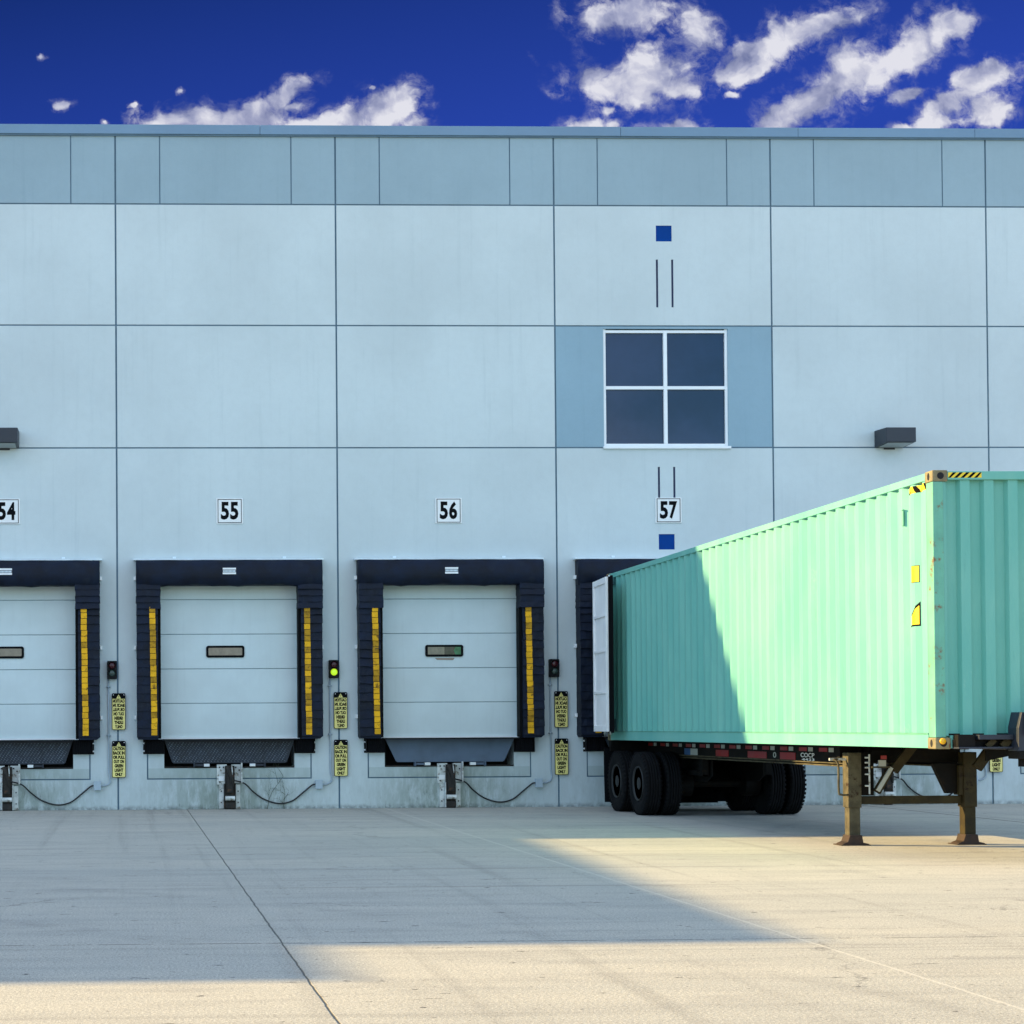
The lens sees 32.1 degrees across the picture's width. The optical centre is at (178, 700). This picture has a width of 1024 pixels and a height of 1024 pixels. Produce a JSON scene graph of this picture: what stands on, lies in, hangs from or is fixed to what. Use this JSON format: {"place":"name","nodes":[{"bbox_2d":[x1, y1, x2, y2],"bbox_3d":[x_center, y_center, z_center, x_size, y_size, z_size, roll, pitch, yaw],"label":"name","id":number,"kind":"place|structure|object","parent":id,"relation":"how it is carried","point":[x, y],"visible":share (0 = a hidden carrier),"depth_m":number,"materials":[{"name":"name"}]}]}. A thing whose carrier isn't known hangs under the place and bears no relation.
{"place":"outdoors","nodes":[
{"label":"outdoors","id":0,"kind":"place"},
{"bbox_2d":[0,804,1023,1023],"bbox_3d":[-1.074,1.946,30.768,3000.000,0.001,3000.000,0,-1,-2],"label":"ground","id":1,"kind":"structure","parent":0,"point":[602,915],"depth_m":13.23,"materials":[{"name":"concrete"}]},
{"bbox_2d":[0,764,20,810],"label":"vehicle restraint","id":2,"kind":"object","parent":1,"relation":"on","point":[8,794],"visible":1,"depth_m":30.61,"materials":[{"name":"metal"}]},
{"bbox_2d":[0,124,1023,810],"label":"warehouse building","id":3,"kind":"structure","parent":1,"relation":"on","point":[342,348],"depth_m":31.06,"materials":[{"name":"blue concrete"}]},
{"bbox_2d":[0,428,18,449],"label":"wall light","id":4,"kind":"object","parent":3,"relation":"attached to","point":[9,438],"visible":1,"depth_m":30.32,"materials":[{"name":"grey metal"}]},
{"bbox_2d":[0,499,19,523],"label":"number plate","id":5,"kind":"object","parent":3,"relation":"attached to","point":[9,511],"visible":1,"depth_m":30.77,"materials":[{"name":"white paint"}]},
{"bbox_2d":[0,740,74,768],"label":"dock leveller","id":6,"kind":"object","parent":3,"relation":"attached to","point":[42,752],"visible":1,"depth_m":30.68,"materials":[{"name":"black paint"}]},
{"bbox_2d":[0,587,78,739],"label":"dock door","id":7,"kind":"structure","parent":3,"relation":"in","point":[38,673],"depth_m":30.92,"materials":[{"name":"metal"}]},
{"bbox_2d":[0,557,102,739],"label":"dock seal","id":8,"kind":"object","parent":3,"relation":"attached to","point":[83,577],"visible":1,"depth_m":30.47,"materials":[{"name":"black plastic"}]},
{"bbox_2d":[11,781,93,805],"bbox_3d":[-2.255,1.644,30.684,1.494,0.452,0.098,0,-1,-5],"label":"cable","id":9,"kind":"object","parent":3,"relation":"attached to","point":[51,803],"visible":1,"depth_m":30.70,"materials":[{"name":"black rubber"}]},
{"bbox_2d":[73,740,93,754],"bbox_3d":[-1.706,0.824,30.698,0.387,0.262,0.135,0,-1,-2],"label":"dock bumper","id":10,"kind":"object","parent":3,"relation":"attached to","point":[81,747],"visible":1,"depth_m":30.64,"materials":[{"name":"black rubber"}]},
{"bbox_2d":[94,781,100,789],"bbox_3d":[-1.457,1.512,30.715,0.130,0.160,0.093,0,-1,-2],"label":"junction box","id":11,"kind":"object","parent":3,"relation":"attached to","point":[97,785],"visible":1,"depth_m":30.67,"materials":[{"name":"grey metal"}]},
{"bbox_2d":[101,679,110,786],"bbox_3d":[-1.311,0.571,30.756,0.182,1.918,0.048,0,-1,-2],"label":"conduit","id":12,"kind":"object","parent":3,"relation":"attached to","point":[108,687],"visible":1,"depth_m":30.74,"materials":[{"name":"grey metal"}]},
{"bbox_2d":[107,661,116,678],"bbox_3d":[-1.195,-0.555,30.719,0.176,0.324,0.163,0,-1,-2],"label":"signal light","id":13,"kind":"object","parent":3,"relation":"attached to","point":[111,669],"visible":1,"depth_m":30.69,"materials":[{"name":"black paint"}]},
{"bbox_2d":[112,741,125,777],"bbox_3d":[-1.072,1.040,30.726,0.245,0.655,0.020,0,-1,-2],"label":"caution sign","id":14,"kind":"object","parent":3,"relation":"attached to","point":[118,759],"visible":1,"depth_m":30.72,"materials":[{"name":"yellow metal"}]},
{"bbox_2d":[112,693,125,729],"bbox_3d":[-1.077,0.188,30.739,0.245,0.655,0.020,0,-1,-2],"label":"caution sign","id":15,"kind":"object","parent":3,"relation":"attached to","point":[118,712],"visible":1,"depth_m":30.73,"materials":[{"name":"yellow metal"}]},
{"bbox_2d":[143,739,164,753],"bbox_3d":[-0.447,0.818,30.735,0.387,0.262,0.135,0,-1,-2],"label":"dock bumper","id":16,"kind":"object","parent":3,"relation":"attached to","point":[154,746],"visible":1,"depth_m":30.67,"materials":[{"name":"black rubber"}]},
{"bbox_2d":[160,586,296,738],"bbox_3d":[0.891,-0.765,31.012,2.600,2.892,0.090,0,-1,-2],"label":"dock door","id":17,"kind":"structure","parent":3,"relation":"in","point":[229,653],"depth_m":31.02,"materials":[{"name":"metal"}]},
{"bbox_2d":[134,556,323,739],"bbox_3d":[0.900,-0.959,30.686,3.400,3.275,0.363,0,-1,-2],"label":"dock seal","id":18,"kind":"object","parent":3,"relation":"attached to","point":[304,576],"visible":1,"depth_m":30.57,"materials":[{"name":"black plastic"}]},
{"bbox_2d":[216,498,242,523],"bbox_3d":[0.911,-3.414,30.897,0.480,0.456,0.018,0,-1,-2],"label":"number plate","id":19,"kind":"object","parent":3,"relation":"attached to","point":[229,510],"visible":1,"depth_m":30.89,"materials":[{"name":"white paint"}]},
{"bbox_2d":[162,739,297,767],"bbox_3d":[0.907,0.938,30.751,2.400,0.518,0.420,0,-1,-2],"label":"dock leveller","id":20,"kind":"object","parent":3,"relation":"attached to","point":[251,752],"visible":1,"depth_m":30.78,"materials":[{"name":"black paint"}]},
{"bbox_2d":[217,763,242,808],"bbox_3d":[0.911,1.519,30.703,0.460,0.830,0.250,0,-1,-2],"label":"vehicle restraint","id":21,"kind":"object","parent":3,"relation":"attached to","point":[229,790],"visible":1,"depth_m":30.73,"materials":[{"name":"metal"}]},
{"bbox_2d":[263,763,282,808],"bbox_3d":[1.690,1.376,30.823,0.392,1.113,0.026,0,-1,-2],"label":"creeper","id":22,"kind":"object","parent":3,"relation":"attached to","point":[271,783],"visible":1,"depth_m":30.82,"materials":[{"name":"brown plant"}]},
{"bbox_2d":[234,780,314,803],"bbox_3d":[1.710,1.624,30.800,1.494,0.452,0.098,0,-1,-5],"label":"cable","id":23,"kind":"object","parent":3,"relation":"attached to","point":[275,802],"visible":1,"depth_m":30.81,"materials":[{"name":"black rubber"}]},
{"bbox_2d":[294,739,314,752],"bbox_3d":[2.259,0.804,30.814,0.387,0.262,0.135,0,-1,-2],"label":"dock bumper","id":24,"kind":"object","parent":3,"relation":"attached to","point":[304,745],"visible":1,"depth_m":30.75,"materials":[{"name":"black rubber"}]},
{"bbox_2d":[315,780,322,788],"bbox_3d":[2.508,1.492,30.831,0.130,0.160,0.093,0,-1,-2],"label":"junction box","id":25,"kind":"object","parent":3,"relation":"attached to","point":[318,784],"visible":1,"depth_m":30.79,"materials":[{"name":"grey metal"}]},
{"bbox_2d":[323,678,332,784],"bbox_3d":[2.658,0.551,30.872,0.189,1.918,0.048,0,-1,-2],"label":"conduit","id":26,"kind":"object","parent":3,"relation":"attached to","point":[330,686],"visible":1,"depth_m":30.86,"materials":[{"name":"grey metal"}]},
{"bbox_2d":[328,660,338,677],"bbox_3d":[2.778,-0.574,30.835,0.176,0.324,0.163,0,-1,-2],"label":"signal light","id":27,"kind":"object","parent":3,"relation":"attached to","point":[333,668],"visible":1,"depth_m":30.81,"materials":[{"name":"black paint"}]},
{"bbox_2d":[334,740,347,775],"bbox_3d":[2.906,1.020,30.842,0.245,0.655,0.020,0,-1,-2],"label":"caution sign","id":28,"kind":"object","parent":3,"relation":"attached to","point":[340,757],"visible":1,"depth_m":30.84,"materials":[{"name":"yellow metal"}]},
{"bbox_2d":[334,692,347,728],"bbox_3d":[2.901,0.168,30.855,0.245,0.655,0.020,0,-1,-2],"label":"caution sign","id":29,"kind":"object","parent":3,"relation":"attached to","point":[340,712],"visible":1,"depth_m":30.85,"materials":[{"name":"yellow metal"}]},
{"bbox_2d":[364,738,384,752],"bbox_3d":[3.518,0.798,30.851,0.387,0.262,0.135,0,-1,-2],"label":"dock bumper","id":30,"kind":"object","parent":3,"relation":"attached to","point":[374,745],"visible":1,"depth_m":30.79,"materials":[{"name":"black rubber"}]},
{"bbox_2d":[435,498,461,522],"bbox_3d":[4.862,-3.433,31.012,0.480,0.456,0.018,0,-1,-2],"label":"number plate","id":31,"kind":"object","parent":3,"relation":"attached to","point":[448,510],"visible":1,"depth_m":31.00,"materials":[{"name":"white paint"}]},
{"bbox_2d":[381,585,516,737],"bbox_3d":[4.856,-0.785,31.128,2.600,2.892,0.090,0,-1,-2],"label":"dock door","id":32,"kind":"structure","parent":3,"relation":"in","point":[449,651],"depth_m":31.13,"materials":[{"name":"metal"}]},
{"bbox_2d":[354,556,544,737],"bbox_3d":[4.865,-0.979,30.802,3.400,3.275,0.363,0,-1,-2],"label":"dock seal","id":33,"kind":"object","parent":3,"relation":"attached to","point":[374,576],"visible":1,"depth_m":30.68,"materials":[{"name":"black plastic"}]},
{"bbox_2d":[437,761,463,807],"bbox_3d":[4.877,1.499,30.819,0.460,0.830,0.250,0,-1,-2],"label":"vehicle restraint","id":34,"kind":"object","parent":3,"relation":"attached to","point":[449,789],"visible":1,"depth_m":30.87,"materials":[{"name":"metal"}]},
{"bbox_2d":[383,737,518,766],"bbox_3d":[4.872,0.918,30.867,2.400,0.518,0.420,0,-1,-2],"label":"dock leveller","id":35,"kind":"object","parent":3,"relation":"attached to","point":[474,751],"visible":1,"depth_m":30.90,"materials":[{"name":"black paint"}]},
{"bbox_2d":[455,778,534,802],"bbox_3d":[5.675,1.605,30.916,1.494,0.452,0.098,0,-1,-5],"label":"cable","id":36,"kind":"object","parent":3,"relation":"attached to","point":[493,800],"visible":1,"depth_m":30.93,"materials":[{"name":"black rubber"}]},
{"bbox_2d":[513,737,534,751],"bbox_3d":[6.224,0.785,30.930,0.387,0.262,0.135,0,-1,-2],"label":"dock bumper","id":37,"kind":"object","parent":3,"relation":"attached to","point":[523,744],"visible":1,"depth_m":30.87,"materials":[{"name":"black rubber"}]},
{"bbox_2d":[535,778,542,786],"bbox_3d":[6.474,1.473,30.947,0.130,0.160,0.093,0,-1,-2],"label":"junction box","id":38,"kind":"object","parent":3,"relation":"attached to","point":[538,782],"visible":1,"depth_m":30.90,"materials":[{"name":"grey metal"}]},
{"bbox_2d":[543,677,552,783],"bbox_3d":[6.630,0.531,30.988,0.202,1.918,0.048,0,-1,-2],"label":"conduit","id":39,"kind":"object","parent":3,"relation":"attached to","point":[549,685],"visible":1,"depth_m":30.97,"materials":[{"name":"grey metal"}]},
{"bbox_2d":[548,659,558,676],"bbox_3d":[6.756,-0.594,30.952,0.176,0.324,0.163,0,-1,-2],"label":"signal light","id":40,"kind":"object","parent":3,"relation":"attached to","point":[553,664],"visible":1,"depth_m":30.92,"materials":[{"name":"black paint"}]},
{"bbox_2d":[554,691,567,727],"bbox_3d":[6.885,0.149,30.972,0.245,0.655,0.020,0,-1,-2],"label":"caution sign","id":41,"kind":"object","parent":3,"relation":"attached to","point":[560,708],"visible":1,"depth_m":30.97,"materials":[{"name":"yellow metal"}]},
{"bbox_2d":[555,738,568,774],"bbox_3d":[6.889,1.001,30.959,0.245,0.655,0.020,0,-1,-2],"label":"caution sign","id":42,"kind":"object","parent":3,"relation":"attached to","point":[561,756],"visible":1,"depth_m":30.95,"materials":[{"name":"yellow metal"}]},
{"bbox_2d":[583,737,604,751],"bbox_3d":[7.484,0.778,30.967,0.387,0.262,0.135,0,-1,-2],"label":"dock bumper","id":43,"kind":"object","parent":3,"relation":"attached to","point":[592,744],"visible":0.98,"depth_m":30.91,"materials":[{"name":"black rubber"}]},
{"bbox_2d":[602,737,625,746],"bbox_3d":[8.838,0.898,30.983,2.400,0.518,0.420,0,-1,-2],"label":"dock leveller","id":44,"kind":"object","parent":3,"relation":"attached to","point":[607,740],"visible":0.01,"depth_m":30.98,"materials":[{"name":"black paint"}]},
{"bbox_2d":[573,556,661,736],"bbox_3d":[8.830,-0.998,30.918,3.400,3.275,0.364,0,-1,-2],"label":"dock seal","id":45,"kind":"object","parent":3,"relation":"attached to","point":[589,571],"visible":0.38,"depth_m":30.75,"materials":[{"name":"black plastic"}]},
{"bbox_2d":[603,329,730,448],"bbox_3d":[8.835,-5.660,31.201,2.330,2.185,0.145,0,-1,-2],"label":"window","id":46,"kind":"structure","parent":3,"relation":"in","point":[664,389],"depth_m":31.24,"materials":[{"name":"blue glass"}]},
{"bbox_2d":[655,498,681,522],"bbox_3d":[8.862,-3.453,31.129,0.480,0.456,0.018,0,-1,-2],"label":"number plate","id":47,"kind":"object","parent":3,"relation":"attached to","point":[668,510],"visible":1,"depth_m":31.12,"materials":[{"name":"white paint"}]},
{"bbox_2d":[874,764,900,804],"bbox_3d":[12.807,1.460,31.051,0.460,0.830,0.250,0,-1,-2],"label":"vehicle restraint","id":48,"kind":"object","parent":3,"relation":"attached to","point":[889,789],"visible":0.41,"depth_m":31.07,"materials":[{"name":"metal"}]},
{"bbox_2d":[874,427,915,449],"bbox_3d":[12.921,-4.747,31.028,0.540,0.340,0.499,0,-1,-2],"label":"wall light","id":49,"kind":"object","parent":3,"relation":"attached to","point":[889,438],"visible":1,"depth_m":30.79,"materials":[{"name":"grey metal"}]},
{"bbox_2d":[894,776,952,795],"bbox_3d":[13.606,1.565,31.147,1.494,0.452,0.098,0,-1,-5],"label":"cable","id":50,"kind":"object","parent":3,"relation":"attached to","point":[906,784],"visible":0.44,"depth_m":31.14,"materials":[{"name":"black rubber"}]},
{"bbox_2d":[978,766,986,780],"bbox_3d":[14.561,0.492,31.220,0.203,1.918,0.048,0,-1,-2],"label":"conduit","id":51,"kind":"object","parent":3,"relation":"attached to","point":[985,774],"visible":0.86,"depth_m":31.19,"materials":[{"name":"grey metal"}]},
{"bbox_2d":[989,757,1002,771],"bbox_3d":[14.821,0.961,31.190,0.245,0.655,0.020,0,-1,-2],"label":"caution sign","id":52,"kind":"object","parent":3,"relation":"attached to","point":[995,765],"visible":0.34,"depth_m":31.18,"materials":[{"name":"yellow metal"}]},
{"bbox_2d":[604,712,1023,845],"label":"trailer chassis","id":53,"kind":"object","parent":1,"relation":"on","point":[654,777],"visible":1,"depth_m":26.23,"materials":[{"name":"metal"}]},
{"bbox_2d":[592,470,1023,748],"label":"shipping container","id":54,"kind":"object","parent":53,"relation":"on","point":[891,615],"visible":0.99,"depth_m":20.38,"materials":[{"name":"metal"}]},
{"bbox_2d":[592,575,613,734],"bbox_3d":[7.259,-0.778,29.406,0.140,2.700,1.250,0,-1,3],"label":"cargo door","id":55,"kind":"structure","parent":54,"relation":"in","point":[602,589],"depth_m":29.17,"materials":[{"name":"metal"}]},
{"bbox_2d":[0,0,1023,128],"label":"sky","id":56,"kind":"structure","parent":0,"point":[553,63],"materials":[{"name":"blue"}]}
]}

